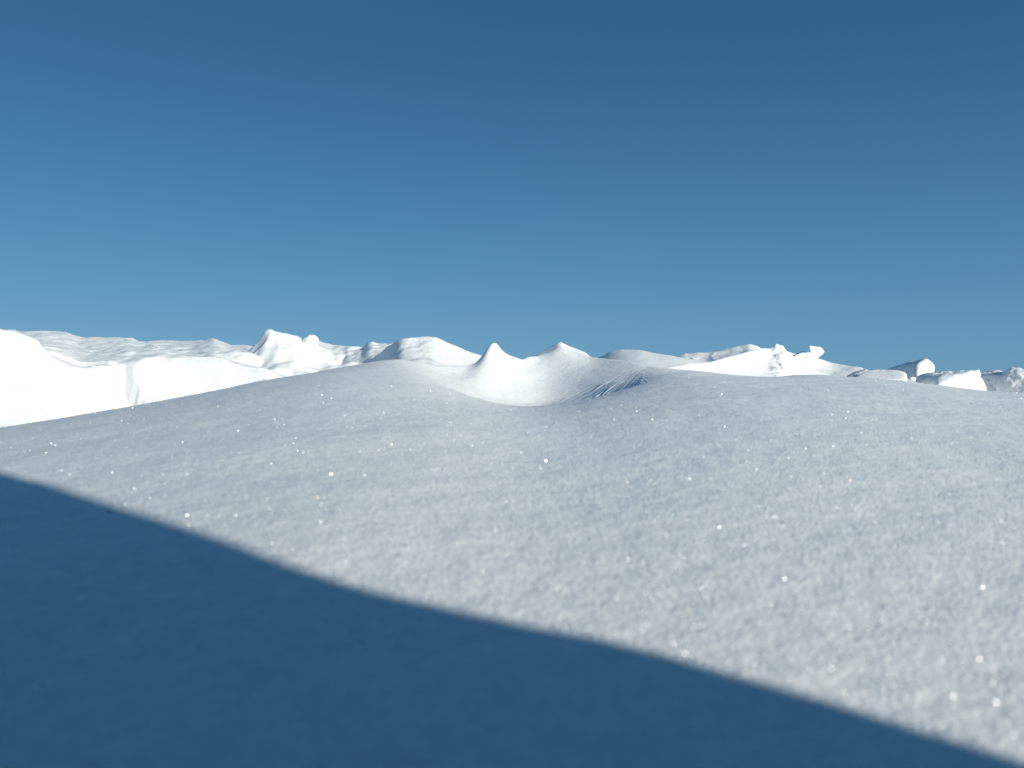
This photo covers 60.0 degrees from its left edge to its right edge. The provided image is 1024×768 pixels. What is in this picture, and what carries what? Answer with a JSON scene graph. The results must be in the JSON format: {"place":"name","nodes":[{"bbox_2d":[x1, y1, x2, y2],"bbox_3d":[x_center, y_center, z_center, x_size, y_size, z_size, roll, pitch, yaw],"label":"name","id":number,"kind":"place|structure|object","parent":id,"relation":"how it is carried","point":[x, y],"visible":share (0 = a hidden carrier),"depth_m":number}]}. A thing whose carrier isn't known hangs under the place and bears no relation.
{"place":"outdoors","nodes":[
{"label":"outdoors","id":0,"kind":"place"},
{"bbox_2d":[0,349,1023,767],"bbox_3d":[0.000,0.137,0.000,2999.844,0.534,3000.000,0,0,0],"label":"snow field","id":1,"kind":"structure","parent":0,"point":[866,449],"depth_m":0.25},
{"bbox_2d":[0,329,361,426],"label":"snow bank","id":2,"kind":"structure","parent":1,"relation":"on","point":[47,375],"depth_m":2.85},
{"bbox_2d":[234,355,248,361],"bbox_3d":[-0.916,-0.067,3.000,0.072,0.069,0.070,0,0,0],"label":"snow lump","id":3,"kind":"object","parent":2,"relation":"on","point":[243,358],"visible":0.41,"depth_m":2.98},
{"bbox_2d":[248,329,345,381],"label":"snow peak","id":4,"kind":"structure","parent":2,"relation":"on","point":[285,354],"depth_m":3.13},
{"bbox_2d":[302,335,318,347],"bbox_3d":[-0.745,-0.153,3.270,0.066,0.058,0.057,0,0,0],"label":"snow lump","id":5,"kind":"object","parent":4,"relation":"on","point":[310,341],"visible":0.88,"depth_m":3.25},
{"bbox_2d":[318,341,362,353],"bbox_3d":[-0.660,-0.050,3.789,0.672,0.276,0.733,0,0,0],"label":"snow mound","id":6,"kind":"object","parent":2,"relation":"on","point":[331,348],"visible":0.1,"depth_m":3.72},
{"bbox_2d":[343,342,392,363],"bbox_3d":[-0.075,0.044,3.493,1.331,0.412,0.887,0,0,-29],"label":"snow mound","id":7,"kind":"object","parent":1,"relation":"on","point":[367,352],"visible":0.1,"depth_m":3.28},
{"bbox_2d":[365,336,480,365],"bbox_3d":[-0.119,0.043,2.595,0.924,0.372,1.487,0,0,0],"label":"snow mound","id":8,"kind":"object","parent":1,"relation":"on","point":[432,350],"visible":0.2,"depth_m":2.59},
{"bbox_2d":[398,343,662,405],"bbox_3d":[0.040,-0.009,1.729,0.483,0.143,0.610,0,0,0],"label":"snow hollow","id":9,"kind":"object","parent":1,"relation":"on","point":[557,375],"visible":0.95,"depth_m":1.63},
{"bbox_2d":[536,342,589,356],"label":"snow peak","id":10,"kind":"structure","parent":1,"relation":"on","point":[558,344],"depth_m":2.53},
{"bbox_2d":[665,344,827,376],"bbox_3d":[0.584,-0.050,2.206,0.216,0.118,0.756,0,0,43],"label":"snow mound","id":11,"kind":"object","parent":1,"relation":"on","point":[776,360],"visible":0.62,"depth_m":2.25},
{"bbox_2d":[792,355,862,376],"bbox_3d":[1.072,0.065,2.647,0.456,0.311,0.939,0,0,15],"label":"snow mound","id":12,"kind":"object","parent":1,"relation":"on","point":[830,368],"visible":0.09,"depth_m":2.54},
{"bbox_2d":[793,351,821,367],"bbox_3d":[0.867,-0.066,2.600,0.109,0.060,0.089,0,0,0],"label":"snow lump","id":13,"kind":"object","parent":12,"relation":"on","point":[810,359],"visible":0.56,"depth_m":2.56},
{"bbox_2d":[809,346,823,356],"bbox_3d":[0.892,-0.096,2.600,0.043,0.035,0.066,0,0,20],"label":"snow lump","id":14,"kind":"object","parent":13,"relation":"on","point":[817,351],"visible":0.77,"depth_m":2.58},
{"bbox_2d":[850,369,866,376],"bbox_3d":[0.975,-0.026,2.505,0.055,0.034,0.215,0,0,21],"label":"snow wedge","id":15,"kind":"object","parent":12,"relation":"on","point":[855,374],"visible":0.5,"depth_m":2.45},
{"bbox_2d":[856,369,906,380],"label":"snow slab","id":16,"kind":"structure","parent":1,"relation":"on","point":[891,375],"depth_m":2.28},
{"bbox_2d":[888,358,934,379],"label":"snow block","id":17,"kind":"structure","parent":1,"relation":"on","point":[915,368],"depth_m":2.78},
{"bbox_2d":[916,370,986,390],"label":"snow block","id":18,"kind":"structure","parent":1,"relation":"on","point":[969,379],"depth_m":2.41},
{"bbox_2d":[980,370,1002,390],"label":"snow block","id":19,"kind":"structure","parent":1,"relation":"on","point":[990,378],"depth_m":2.92},
{"bbox_2d":[996,367,1023,392],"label":"snow block","id":20,"kind":"structure","parent":1,"relation":"on","point":[1011,379],"depth_m":2.77},
{"bbox_2d":[0,0,1023,372],"label":"sky","id":21,"kind":"structure","parent":0,"point":[597,178]},
{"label":"snow plain","id":22,"kind":"structure","parent":0,"visible":0},
{"bbox_2d":[677,344,794,361],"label":"snow slab","id":23,"kind":"structure","parent":22,"relation":"on","point":[718,355],"depth_m":2.70}
]}

